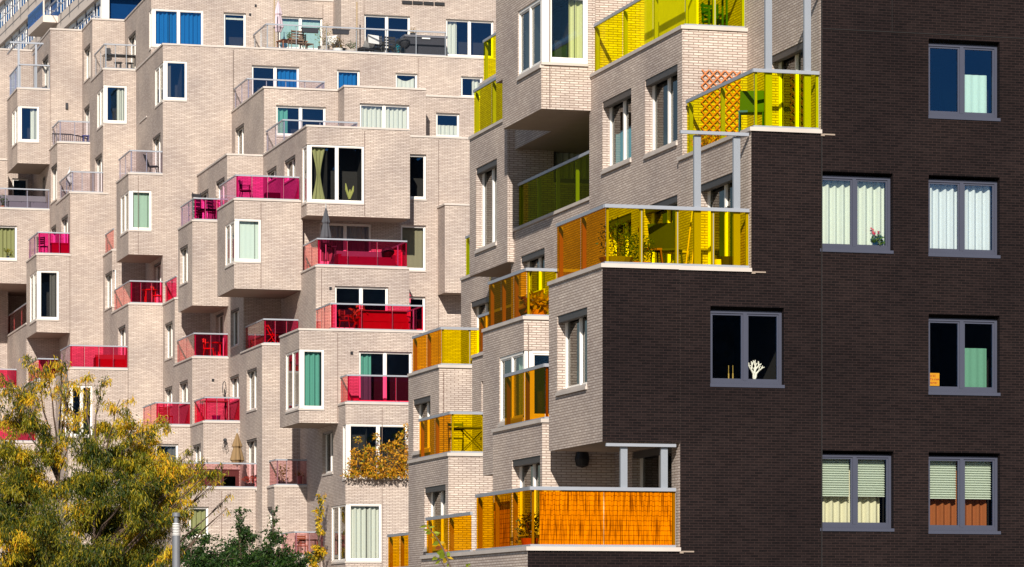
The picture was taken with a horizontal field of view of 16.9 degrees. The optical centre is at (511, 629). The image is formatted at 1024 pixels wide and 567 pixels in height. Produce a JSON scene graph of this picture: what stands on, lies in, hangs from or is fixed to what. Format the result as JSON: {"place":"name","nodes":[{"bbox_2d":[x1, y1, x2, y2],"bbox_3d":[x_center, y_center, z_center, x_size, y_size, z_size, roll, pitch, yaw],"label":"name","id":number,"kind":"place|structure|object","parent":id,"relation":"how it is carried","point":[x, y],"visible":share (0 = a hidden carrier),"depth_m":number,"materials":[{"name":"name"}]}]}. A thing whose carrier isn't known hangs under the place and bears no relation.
{"place":"outdoors","nodes":[
{"label":"outdoors","id":0,"kind":"place"},
{"bbox_2d":[0,0,141,49],"bbox_3d":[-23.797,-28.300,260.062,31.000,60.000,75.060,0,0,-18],"label":"concrete building","id":1,"kind":"structure","parent":0,"point":[28,20],"depth_m":236.62,"materials":[{"name":"white paint"}]},
{"label":"ground","id":2,"kind":"structure","parent":0,"visible":0},
{"bbox_2d":[0,353,90,566],"bbox_3d":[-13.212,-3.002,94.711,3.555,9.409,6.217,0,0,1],"label":"honey locust tree","id":3,"kind":"object","parent":2,"relation":"on","point":[23,485],"visible":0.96,"depth_m":93.96,"materials":[{"name":"yellow plant"}]},
{"bbox_2d":[45,371,234,566],"bbox_3d":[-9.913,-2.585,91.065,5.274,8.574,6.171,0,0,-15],"label":"honey locust tree","id":4,"kind":"object","parent":2,"relation":"on","point":[104,524],"visible":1,"depth_m":89.92,"materials":[{"name":"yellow plant"}]},
{"bbox_2d":[172,513,179,566],"bbox_3d":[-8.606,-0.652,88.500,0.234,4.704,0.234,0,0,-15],"label":"lamp post","id":5,"kind":"object","parent":2,"relation":"on","point":[175,549],"visible":1,"depth_m":88.42,"materials":[{"name":"metal"}]},
{"bbox_2d":[166,522,242,566],"bbox_3d":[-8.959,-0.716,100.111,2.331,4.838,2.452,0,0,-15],"label":"evergreen shrub","id":6,"kind":"object","parent":2,"relation":"on","point":[209,558],"visible":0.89,"depth_m":99.97,"materials":[{"name":"green plant"}]},
{"bbox_2d":[216,506,271,566],"bbox_3d":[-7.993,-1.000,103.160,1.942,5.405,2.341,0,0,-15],"label":"evergreen shrub","id":7,"kind":"object","parent":2,"relation":"on","point":[252,559],"visible":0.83,"depth_m":103.12,"materials":[{"name":"green plant"}]},
{"bbox_2d":[0,0,495,566],"bbox_3d":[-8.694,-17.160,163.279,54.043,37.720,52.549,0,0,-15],"label":"apartment building","id":8,"kind":"structure","parent":2,"relation":"on","point":[176,314],"depth_m":154.50,"materials":[{"name":"brick"}]},
{"bbox_2d":[0,228,14,257],"bbox_3d":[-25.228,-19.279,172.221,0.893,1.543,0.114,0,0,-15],"label":"curtain","id":9,"kind":"object","parent":8,"relation":"hanging from","point":[7,237],"visible":1,"depth_m":172.24,"materials":[{"name":"yellow fabric"}]},
{"bbox_2d":[12,178,27,195],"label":"window","id":10,"kind":"structure","parent":8,"relation":"in","point":[16,183],"depth_m":179.80,"materials":[{"name":"white paint"}]},
{"bbox_2d":[0,195,46,207],"bbox_3d":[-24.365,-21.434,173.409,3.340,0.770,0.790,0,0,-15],"label":"balcony railing","id":11,"kind":"object","parent":8,"relation":"on","point":[33,201],"visible":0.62,"depth_m":173.28,"materials":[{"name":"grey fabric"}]},
{"bbox_2d":[17,106,38,142],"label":"window","id":12,"kind":"structure","parent":8,"relation":"in","point":[23,115],"depth_m":172.32,"materials":[{"name":"white paint"}]},
{"bbox_2d":[29,271,37,324],"bbox_3d":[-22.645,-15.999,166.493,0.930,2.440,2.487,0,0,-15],"label":"window","id":13,"kind":"structure","parent":8,"relation":"in","point":[34,275],"depth_m":166.41,"materials":[{"name":"white paint"}]},
{"bbox_2d":[36,270,58,320],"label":"window","id":14,"kind":"structure","parent":8,"relation":"in","point":[43,277],"depth_m":165.48,"materials":[{"name":"white paint"}]},
{"bbox_2d":[50,273,56,316],"bbox_3d":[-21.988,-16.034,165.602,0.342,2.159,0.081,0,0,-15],"label":"curtain","id":15,"kind":"object","parent":8,"relation":"hanging from","point":[53,294],"visible":1,"depth_m":165.60,"materials":[{"name":"fabric"}]},
{"bbox_2d":[67,385,91,437],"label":"window","id":16,"kind":"structure","parent":8,"relation":"in","point":[76,403],"depth_m":159.22,"materials":[{"name":"white paint"}]},
{"bbox_2d":[102,85,126,124],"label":"window","id":17,"kind":"structure","parent":8,"relation":"in","point":[109,98],"depth_m":166.35,"materials":[{"name":"white paint"}]},
{"bbox_2d":[117,88,124,120],"bbox_3d":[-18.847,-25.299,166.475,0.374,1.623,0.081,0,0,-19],"label":"curtain","id":18,"kind":"object","parent":8,"relation":"hanging from","point":[120,104],"visible":1,"depth_m":166.47,"materials":[{"name":"fabric"}]},
{"bbox_2d":[127,190,151,231],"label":"window","id":19,"kind":"structure","parent":8,"relation":"in","point":[130,194],"depth_m":158.79,"materials":[{"name":"white paint"}]},
{"bbox_2d":[133,193,148,227],"bbox_3d":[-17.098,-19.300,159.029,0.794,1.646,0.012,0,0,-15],"label":"curtain","id":20,"kind":"object","parent":8,"relation":"hanging from","point":[141,210],"visible":1,"depth_m":159.04,"materials":[{"name":"green fabric"}]},
{"bbox_2d":[154,63,181,108],"bbox_3d":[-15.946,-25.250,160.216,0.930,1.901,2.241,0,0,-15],"label":"window","id":21,"kind":"structure","parent":8,"relation":"in","point":[179,66],"depth_m":160.35,"materials":[{"name":"white paint"}]},
{"bbox_2d":[161,61,186,101],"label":"window","id":22,"kind":"structure","parent":8,"relation":"in","point":[164,69],"depth_m":159.33,"materials":[{"name":"white paint"}]},
{"bbox_2d":[151,9,202,47],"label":"window","id":23,"kind":"structure","parent":8,"relation":"in","point":[153,11],"depth_m":162.48,"materials":[{"name":"white paint"}]},
{"bbox_2d":[156,11,200,44],"bbox_3d":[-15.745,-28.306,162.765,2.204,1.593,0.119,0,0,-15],"label":"curtain","id":24,"kind":"object","parent":8,"relation":"hanging from","point":[190,28],"visible":0.84,"depth_m":162.80,"materials":[{"name":"blue fabric"}]},
{"bbox_2d":[191,509,205,533],"bbox_3d":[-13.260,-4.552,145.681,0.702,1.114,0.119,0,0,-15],"label":"curtain","id":25,"kind":"object","parent":8,"relation":"hanging from","point":[200,515],"visible":0.62,"depth_m":145.71,"materials":[{"name":"yellow fabric"}]},
{"bbox_2d":[177,469,239,486],"bbox_3d":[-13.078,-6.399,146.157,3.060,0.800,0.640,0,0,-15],"label":"balcony railing","id":26,"kind":"object","parent":8,"relation":"on","point":[234,474],"visible":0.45,"depth_m":146.13,"materials":[{"name":"red glass"}]},
{"bbox_2d":[224,13,245,46],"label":"window","id":27,"kind":"structure","parent":8,"relation":"in","point":[234,30],"depth_m":164.55,"materials":[{"name":"white paint"}]},
{"bbox_2d":[230,429,243,468],"bbox_3d":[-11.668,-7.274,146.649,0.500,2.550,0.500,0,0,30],"label":"closed parasol","id":28,"kind":"object","parent":8,"relation":"on","point":[237,456],"visible":1,"depth_m":146.53,"materials":[{"name":"beige fabric"}]},
{"bbox_2d":[224,221,254,268],"bbox_3d":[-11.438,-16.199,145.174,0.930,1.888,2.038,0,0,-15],"label":"window","id":29,"kind":"structure","parent":8,"relation":"in","point":[229,225],"depth_m":145.75,"materials":[{"name":"white paint"}]},
{"bbox_2d":[232,219,260,262],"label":"window","id":30,"kind":"structure","parent":8,"relation":"in","point":[235,227],"depth_m":144.23,"materials":[{"name":"white paint"}]},
{"bbox_2d":[239,221,257,258],"bbox_3d":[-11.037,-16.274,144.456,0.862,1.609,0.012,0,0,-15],"label":"curtain","id":31,"kind":"object","parent":8,"relation":"hanging from","point":[246,239],"visible":1,"depth_m":144.45,"materials":[{"name":"fabric"}]},
{"bbox_2d":[246,367,256,412],"bbox_3d":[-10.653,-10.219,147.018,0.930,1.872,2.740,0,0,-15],"label":"window","id":32,"kind":"structure","parent":8,"relation":"in","point":[253,372],"depth_m":147.94,"materials":[{"name":"white paint"}]},
{"bbox_2d":[247,438,256,490],"bbox_3d":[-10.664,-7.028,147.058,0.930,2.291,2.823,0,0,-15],"label":"window","id":33,"kind":"structure","parent":8,"relation":"in","point":[252,442],"depth_m":148.05,"materials":[{"name":"white paint"}]},
{"bbox_2d":[252,65,298,94],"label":"window","id":34,"kind":"structure","parent":8,"relation":"in","point":[262,72],"depth_m":161.49,"materials":[{"name":"white paint"}]},
{"bbox_2d":[278,69,296,87],"bbox_3d":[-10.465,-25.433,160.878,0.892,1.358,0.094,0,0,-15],"label":"curtain","id":35,"kind":"object","parent":8,"relation":"hanging from","point":[286,74],"visible":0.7,"depth_m":160.86,"materials":[{"name":"blue fabric"}]},
{"bbox_2d":[280,19,319,47],"bbox_3d":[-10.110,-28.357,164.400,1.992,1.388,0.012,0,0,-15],"label":"curtain","id":36,"kind":"object","parent":8,"relation":"hanging from","point":[310,37],"visible":0.54,"depth_m":164.43,"materials":[{"name":"teal fabric"}]},
{"bbox_2d":[276,105,324,136],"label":"window","id":37,"kind":"structure","parent":8,"relation":"in","point":[294,112],"depth_m":154.24,"materials":[{"name":"white paint"}]},
{"bbox_2d":[285,349,320,413],"bbox_3d":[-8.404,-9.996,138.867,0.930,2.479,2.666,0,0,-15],"label":"window","id":38,"kind":"structure","parent":8,"relation":"in","point":[292,406],"depth_m":140.00,"materials":[{"name":"white paint"}]},
{"bbox_2d":[296,349,323,410],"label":"window","id":39,"kind":"structure","parent":8,"relation":"in","point":[299,355],"depth_m":137.66,"materials":[{"name":"white paint"}]},
{"bbox_2d":[304,352,319,405],"bbox_3d":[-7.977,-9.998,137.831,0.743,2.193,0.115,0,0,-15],"label":"curtain","id":40,"kind":"object","parent":8,"relation":"hanging from","point":[311,378],"visible":1,"depth_m":137.82,"materials":[{"name":"fabric"}]},
{"bbox_2d":[301,145,326,205],"bbox_3d":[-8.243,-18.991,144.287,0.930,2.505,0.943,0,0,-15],"label":"window","id":41,"kind":"structure","parent":8,"relation":"in","point":[323,174],"depth_m":144.62,"materials":[{"name":"white paint"}]},
{"bbox_2d":[312,148,325,199],"bbox_3d":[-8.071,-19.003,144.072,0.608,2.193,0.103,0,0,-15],"label":"curtain","id":42,"kind":"object","parent":8,"relation":"hanging from","point":[318,156],"visible":1,"depth_m":144.07,"materials":[{"name":"yellow fabric"}]},
{"bbox_2d":[322,430,332,475],"bbox_3d":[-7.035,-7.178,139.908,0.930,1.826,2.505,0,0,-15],"label":"window","id":43,"kind":"structure","parent":8,"relation":"in","point":[329,435],"depth_m":141.06,"materials":[{"name":"white paint"}]},
{"bbox_2d":[307,144,363,204],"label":"window","id":44,"kind":"structure","parent":8,"relation":"in","point":[345,164],"depth_m":145.32,"materials":[{"name":"white paint"}]},
{"bbox_2d":[321,225,367,238],"bbox_3d":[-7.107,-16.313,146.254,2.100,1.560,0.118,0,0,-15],"label":"curtain","id":45,"kind":"object","parent":8,"relation":"hanging from","point":[354,232],"visible":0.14,"depth_m":146.32,"materials":[{"name":"fabric"}]},
{"bbox_2d":[338,72,356,88],"bbox_3d":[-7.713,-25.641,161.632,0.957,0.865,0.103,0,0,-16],"label":"curtain","id":46,"kind":"object","parent":8,"relation":"hanging from","point":[347,78],"visible":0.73,"depth_m":161.64,"materials":[{"name":"blue fabric"}]},
{"bbox_2d":[331,505,366,563],"bbox_3d":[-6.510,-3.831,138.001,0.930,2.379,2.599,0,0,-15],"label":"window","id":47,"kind":"structure","parent":8,"relation":"in","point":[337,533],"depth_m":139.18,"materials":[{"name":"white paint"}]},
{"bbox_2d":[342,425,366,480],"bbox_3d":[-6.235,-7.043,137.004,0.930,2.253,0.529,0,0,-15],"label":"window","id":48,"kind":"structure","parent":8,"relation":"in","point":[361,431],"depth_m":137.29,"materials":[{"name":"white paint"}]},
{"bbox_2d":[335,286,387,303],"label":"window","id":49,"kind":"structure","parent":8,"relation":"in","point":[343,294],"depth_m":143.77,"materials":[{"name":"white paint"}]},
{"bbox_2d":[342,504,381,562],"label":"window","id":50,"kind":"structure","parent":8,"relation":"in","point":[346,511],"depth_m":136.82,"materials":[{"name":"white paint"}]},
{"bbox_2d":[351,506,378,557],"bbox_3d":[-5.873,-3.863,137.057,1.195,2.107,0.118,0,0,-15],"label":"curtain","id":51,"kind":"object","parent":8,"relation":"hanging from","point":[358,531],"visible":1,"depth_m":137.07,"materials":[{"name":"fabric"}]},
{"bbox_2d":[340,423,407,479],"bbox_3d":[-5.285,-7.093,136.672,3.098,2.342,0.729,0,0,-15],"label":"climbing plant","id":52,"kind":"object","parent":8,"relation":"attached to","point":[389,470],"visible":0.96,"depth_m":136.65,"materials":[{"name":"yellow plant"}]},
{"bbox_2d":[345,424,407,479],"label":"window","id":53,"kind":"structure","parent":8,"relation":"in","point":[386,432],"depth_m":138.23,"materials":[{"name":"white paint"}]},
{"bbox_2d":[361,106,406,128],"bbox_3d":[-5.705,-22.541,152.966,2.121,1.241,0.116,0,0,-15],"label":"curtain","id":54,"kind":"object","parent":8,"relation":"hanging from","point":[371,116],"visible":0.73,"depth_m":152.98,"materials":[{"name":"fabric"}]},
{"bbox_2d":[360,103,408,128],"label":"window","id":55,"kind":"structure","parent":8,"relation":"in","point":[383,106],"depth_m":152.78,"materials":[{"name":"white paint"}]},
{"bbox_2d":[359,351,410,401],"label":"window","id":56,"kind":"structure","parent":8,"relation":"in","point":[382,363],"depth_m":139.72,"materials":[{"name":"white paint"}]},
{"bbox_2d":[364,15,409,52],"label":"window","id":57,"kind":"structure","parent":8,"relation":"in","point":[370,21],"depth_m":164.71,"materials":[{"name":"white paint"}]},
{"bbox_2d":[402,228,422,267],"bbox_3d":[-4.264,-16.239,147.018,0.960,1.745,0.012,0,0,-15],"label":"curtain","id":58,"kind":"object","parent":8,"relation":"hanging from","point":[413,237],"visible":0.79,"depth_m":147.05,"materials":[{"name":"beige fabric"}]},
{"bbox_2d":[410,154,426,200],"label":"window","id":59,"kind":"structure","parent":8,"relation":"in","point":[417,163],"depth_m":148.08,"materials":[{"name":"white paint"}]},
{"bbox_2d":[400,34,446,54],"bbox_3d":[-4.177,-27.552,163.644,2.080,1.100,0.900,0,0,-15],"label":"balcony railing","id":60,"kind":"object","parent":8,"relation":"on","point":[427,44],"visible":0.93,"depth_m":163.26,"materials":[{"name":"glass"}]},
{"bbox_2d":[436,113,458,136],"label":"window","id":61,"kind":"structure","parent":8,"relation":"in","point":[445,119],"depth_m":156.56,"materials":[{"name":"white paint"}]},
{"bbox_2d":[447,22,456,53],"bbox_3d":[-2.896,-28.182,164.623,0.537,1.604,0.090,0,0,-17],"label":"curtain","id":62,"kind":"object","parent":8,"relation":"hanging from","point":[451,37],"visible":1,"depth_m":164.64,"materials":[{"name":"fabric"}]},
{"bbox_2d":[446,19,492,57],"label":"window","id":63,"kind":"structure","parent":8,"relation":"in","point":[471,34],"depth_m":165.84,"materials":[{"name":"white paint"}]},
{"bbox_2d":[461,76,481,96],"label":"window","id":64,"kind":"structure","parent":8,"relation":"in","point":[466,82],"depth_m":164.15,"materials":[{"name":"white paint"}]},
{"bbox_2d":[250,505,314,566],"bbox_3d":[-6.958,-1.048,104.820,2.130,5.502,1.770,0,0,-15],"label":"evergreen shrub","id":65,"kind":"object","parent":2,"relation":"on","point":[285,557],"visible":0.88,"depth_m":104.79,"materials":[{"name":"green plant"}]},
{"bbox_2d":[304,492,328,566],"bbox_3d":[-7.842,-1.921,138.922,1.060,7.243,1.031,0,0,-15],"label":"honey locust tree","id":66,"kind":"object","parent":2,"relation":"on","point":[320,552],"visible":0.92,"depth_m":138.99,"materials":[{"name":"yellow plant"}]},
{"bbox_2d":[420,525,469,566],"bbox_3d":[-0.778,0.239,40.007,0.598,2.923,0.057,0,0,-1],"label":"sapling","id":67,"kind":"object","parent":2,"relation":"on","point":[442,553],"visible":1,"depth_m":40.00,"materials":[{"name":"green plant"}]},
{"bbox_2d":[387,0,1023,566],"bbox_3d":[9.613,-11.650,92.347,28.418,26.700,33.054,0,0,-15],"label":"apartment building","id":68,"kind":"structure","parent":2,"relation":"on","point":[699,456],"depth_m":75.22,"materials":[{"name":"brick"}]},
{"bbox_2d":[412,396,429,455],"bbox_3d":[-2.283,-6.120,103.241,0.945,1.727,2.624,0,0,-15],"label":"window","id":69,"kind":"structure","parent":68,"relation":"in","point":[424,403],"depth_m":103.83,"materials":[{"name":"white paint"}]},
{"bbox_2d":[423,484,445,551],"bbox_3d":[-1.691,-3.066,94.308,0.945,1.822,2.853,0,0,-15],"label":"window","id":70,"kind":"structure","parent":68,"relation":"in","point":[438,493],"depth_m":95.31,"materials":[{"name":"white paint"}]},
{"bbox_2d":[471,296,488,360],"bbox_3d":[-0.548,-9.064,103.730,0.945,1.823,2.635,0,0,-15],"label":"window","id":71,"kind":"structure","parent":68,"relation":"in","point":[482,304],"depth_m":104.55,"materials":[{"name":"white paint"}]},
{"bbox_2d":[474,159,496,253],"bbox_3d":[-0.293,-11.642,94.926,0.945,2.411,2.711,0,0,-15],"label":"window","id":72,"kind":"structure","parent":68,"relation":"in","point":[488,171],"depth_m":95.91,"materials":[{"name":"white paint"}]},
{"bbox_2d":[498,351,523,426],"bbox_3d":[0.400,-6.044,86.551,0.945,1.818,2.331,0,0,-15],"label":"window","id":73,"kind":"structure","parent":68,"relation":"in","point":[510,359],"depth_m":87.48,"materials":[{"name":"white paint"}]},
{"bbox_2d":[513,456,539,487],"bbox_3d":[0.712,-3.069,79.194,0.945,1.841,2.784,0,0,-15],"label":"window","id":74,"kind":"structure","parent":68,"relation":"in","point":[529,468],"depth_m":80.22,"materials":[{"name":"white paint"}]},
{"bbox_2d":[515,350,548,420],"bbox_3d":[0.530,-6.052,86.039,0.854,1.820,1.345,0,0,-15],"label":"window","id":75,"kind":"structure","parent":68,"relation":"in","point":[536,357],"depth_m":85.45,"materials":[{"name":"white paint"}]},
{"bbox_2d":[518,290,548,314],"bbox_3d":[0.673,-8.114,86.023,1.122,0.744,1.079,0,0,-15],"label":"potted plant","id":76,"kind":"object","parent":68,"relation":"on","point":[539,304],"visible":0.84,"depth_m":85.83,"materials":[{"name":"orange plant"}]},
{"bbox_2d":[522,248,544,296],"bbox_3d":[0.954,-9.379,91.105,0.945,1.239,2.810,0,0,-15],"label":"window","id":77,"kind":"structure","parent":68,"relation":"in","point":[536,259],"depth_m":92.44,"materials":[{"name":"white paint"}]},
{"bbox_2d":[516,0,574,80],"bbox_3d":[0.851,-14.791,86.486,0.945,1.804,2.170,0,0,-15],"label":"window","id":78,"kind":"structure","parent":68,"relation":"in","point":[529,68],"depth_m":86.61,"materials":[{"name":"white paint"}]},
{"bbox_2d":[533,0,587,66],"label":"window","id":79,"kind":"structure","parent":68,"relation":"in","point":[556,58],"depth_m":85.66,"materials":[{"name":"white paint"}]},
{"bbox_2d":[555,308,586,395],"bbox_3d":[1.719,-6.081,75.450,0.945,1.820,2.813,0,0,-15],"label":"window","id":80,"kind":"structure","parent":68,"relation":"in","point":[575,322],"depth_m":76.79,"materials":[{"name":"white paint"}]},
{"bbox_2d":[569,0,582,57],"bbox_3d":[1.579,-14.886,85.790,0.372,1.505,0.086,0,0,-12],"label":"curtain","id":81,"kind":"object","parent":68,"relation":"hanging from","point":[578,28],"visible":1,"depth_m":85.80,"materials":[{"name":"fabric"}]},
{"bbox_2d":[601,88,630,174],"bbox_3d":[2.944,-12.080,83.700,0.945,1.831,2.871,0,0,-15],"label":"window","id":82,"kind":"structure","parent":68,"relation":"in","point":[619,106],"depth_m":84.68,"materials":[{"name":"white paint"}]},
{"bbox_2d":[596,217,637,261],"bbox_3d":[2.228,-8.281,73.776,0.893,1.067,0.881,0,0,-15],"label":"potted plant","id":83,"kind":"object","parent":68,"relation":"on","point":[619,258],"visible":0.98,"depth_m":73.67,"materials":[{"name":"green plant"}]},
{"bbox_2d":[609,213,630,256],"bbox_3d":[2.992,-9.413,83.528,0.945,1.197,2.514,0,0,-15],"label":"window","id":84,"kind":"structure","parent":68,"relation":"in","point":[627,218],"depth_m":84.23,"materials":[{"name":"white paint"}]},
{"bbox_2d":[616,129,630,162],"bbox_3d":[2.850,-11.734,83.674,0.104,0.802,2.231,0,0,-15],"label":"curtain","id":85,"kind":"object","parent":68,"relation":"hanging from","point":[619,147],"visible":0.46,"depth_m":84.26,"materials":[{"name":"fabric"}]},
{"bbox_2d":[620,233,656,262],"bbox_3d":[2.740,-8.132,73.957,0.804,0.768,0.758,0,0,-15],"label":"potted plant","id":86,"kind":"object","parent":68,"relation":"on","point":[645,245],"visible":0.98,"depth_m":73.91,"materials":[{"name":"green plant"}]},
{"bbox_2d":[633,447,671,487],"bbox_3d":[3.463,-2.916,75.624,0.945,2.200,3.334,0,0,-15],"label":"window","id":87,"kind":"structure","parent":68,"relation":"in","point":[650,458],"depth_m":77.22,"materials":[{"name":"grey metal"}]},
{"bbox_2d":[643,65,677,158],"bbox_3d":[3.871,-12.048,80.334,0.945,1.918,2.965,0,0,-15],"label":"window","id":88,"kind":"structure","parent":68,"relation":"in","point":[664,84],"depth_m":81.76,"materials":[{"name":"white paint"}]},
{"bbox_2d":[645,195,676,262],"bbox_3d":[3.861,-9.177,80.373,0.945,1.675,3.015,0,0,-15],"label":"window","id":89,"kind":"structure","parent":68,"relation":"in","point":[657,215],"depth_m":81.42,"materials":[{"name":"white paint"}]},
{"bbox_2d":[647,223,681,263],"bbox_3d":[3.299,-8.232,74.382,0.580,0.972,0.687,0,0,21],"label":"chair","id":90,"kind":"object","parent":68,"relation":"on","point":[661,235],"visible":0.82,"depth_m":74.17,"materials":[{"name":"green plastic"}]},
{"bbox_2d":[644,0,697,44],"bbox_3d":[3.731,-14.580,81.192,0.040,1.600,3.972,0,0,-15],"label":"balcony railing","id":91,"kind":"object","parent":68,"relation":"on","point":[671,14],"visible":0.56,"depth_m":81.36,"materials":[{"name":"yellow glass"}]},
{"bbox_2d":[701,173,731,263],"bbox_3d":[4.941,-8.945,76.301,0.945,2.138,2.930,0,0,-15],"label":"window","id":92,"kind":"structure","parent":68,"relation":"in","point":[719,191],"depth_m":77.71,"materials":[{"name":"white paint"}]},
{"bbox_2d":[700,69,740,144],"bbox_3d":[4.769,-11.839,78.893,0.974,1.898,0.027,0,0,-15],"label":"trellis","id":93,"kind":"object","parent":68,"relation":"attached to","point":[719,101],"visible":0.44,"depth_m":78.87,"materials":[{"name":"brown wood"}]},
{"bbox_2d":[710,307,784,387],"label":"window","id":94,"kind":"structure","parent":68,"relation":"in","point":[739,337],"depth_m":76.10,"materials":[{"name":"grey paint"}]},
{"bbox_2d":[738,90,763,130],"bbox_3d":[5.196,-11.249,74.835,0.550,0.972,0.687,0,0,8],"label":"chair","id":95,"kind":"object","parent":68,"relation":"on","point":[746,102],"visible":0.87,"depth_m":75.05,"materials":[{"name":"green plastic"}]},
{"bbox_2d":[772,42,802,126],"bbox_3d":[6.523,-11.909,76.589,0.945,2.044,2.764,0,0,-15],"label":"window","id":96,"kind":"structure","parent":68,"relation":"in","point":[790,86],"depth_m":77.92,"materials":[{"name":"white paint"}]},
{"bbox_2d":[822,459,878,522],"bbox_3d":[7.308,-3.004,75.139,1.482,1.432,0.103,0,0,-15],"label":"curtain","id":97,"kind":"object","parent":68,"relation":"hanging from","point":[835,508],"visible":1,"depth_m":75.15,"materials":[{"name":"fabric"}]},
{"bbox_2d":[822,180,883,244],"bbox_3d":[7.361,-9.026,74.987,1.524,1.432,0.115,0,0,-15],"label":"curtain","id":98,"kind":"object","parent":68,"relation":"hanging from","point":[836,210],"visible":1,"depth_m":74.97,"materials":[{"name":"beige fabric"}]},
{"bbox_2d":[822,459,884,496],"bbox_3d":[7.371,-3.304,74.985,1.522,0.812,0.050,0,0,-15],"label":"roman blind","id":99,"kind":"object","parent":68,"relation":"attached to","point":[835,477],"visible":1,"depth_m":74.99,"materials":[{"name":"fabric"}]},
{"bbox_2d":[820,172,893,253],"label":"window","id":100,"kind":"structure","parent":68,"relation":"in","point":[853,178],"depth_m":74.84,"materials":[{"name":"grey paint"}]},
{"bbox_2d":[820,451,893,531],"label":"window","id":101,"kind":"structure","parent":68,"relation":"in","point":[884,525],"depth_m":74.84,"materials":[{"name":"grey paint"}]},
{"bbox_2d":[930,461,986,524],"bbox_3d":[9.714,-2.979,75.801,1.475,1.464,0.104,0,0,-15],"label":"curtain","id":102,"kind":"object","parent":68,"relation":"hanging from","point":[943,511],"visible":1,"depth_m":75.81,"materials":[{"name":"fabric"}]},
{"bbox_2d":[930,184,989,249],"bbox_3d":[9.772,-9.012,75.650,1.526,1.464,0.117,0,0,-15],"label":"curtain","id":103,"kind":"object","parent":68,"relation":"hanging from","point":[943,216],"visible":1,"depth_m":75.66,"materials":[{"name":"fabric"}]},
{"bbox_2d":[930,461,990,498],"bbox_3d":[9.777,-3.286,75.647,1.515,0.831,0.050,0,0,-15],"label":"roman blind","id":104,"kind":"object","parent":68,"relation":"attached to","point":[943,479],"visible":1,"depth_m":75.65,"materials":[{"name":"fabric"}]},
{"bbox_2d":[928,40,1000,120],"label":"window","id":105,"kind":"structure","parent":68,"relation":"in","point":[949,61],"depth_m":76.82,"materials":[{"name":"grey paint"}]},
{"bbox_2d":[928,176,1000,257],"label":"window","id":106,"kind":"structure","parent":68,"relation":"in","point":[960,182],"depth_m":75.50,"materials":[{"name":"grey paint"}]},
{"bbox_2d":[928,315,1000,395],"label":"window","id":107,"kind":"structure","parent":68,"relation":"in","point":[949,335],"depth_m":76.77,"materials":[{"name":"grey paint"}]},
{"bbox_2d":[928,453,1000,533],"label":"window","id":108,"kind":"structure","parent":68,"relation":"in","point":[991,527],"depth_m":75.50,"materials":[{"name":"grey paint"}]},
{"bbox_2d":[965,348,985,386],"bbox_3d":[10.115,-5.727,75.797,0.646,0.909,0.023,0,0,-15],"label":"curtain","id":109,"kind":"object","parent":68,"relation":"hanging from","point":[975,367],"visible":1,"depth_m":75.80,"materials":[{"name":"green fabric"}]},
{"bbox_2d":[965,75,986,112],"bbox_3d":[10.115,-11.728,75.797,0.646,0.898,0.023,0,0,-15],"label":"curtain","id":110,"kind":"object","parent":68,"relation":"hanging from","point":[975,93],"visible":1,"depth_m":75.81,"materials":[{"name":"fabric"}]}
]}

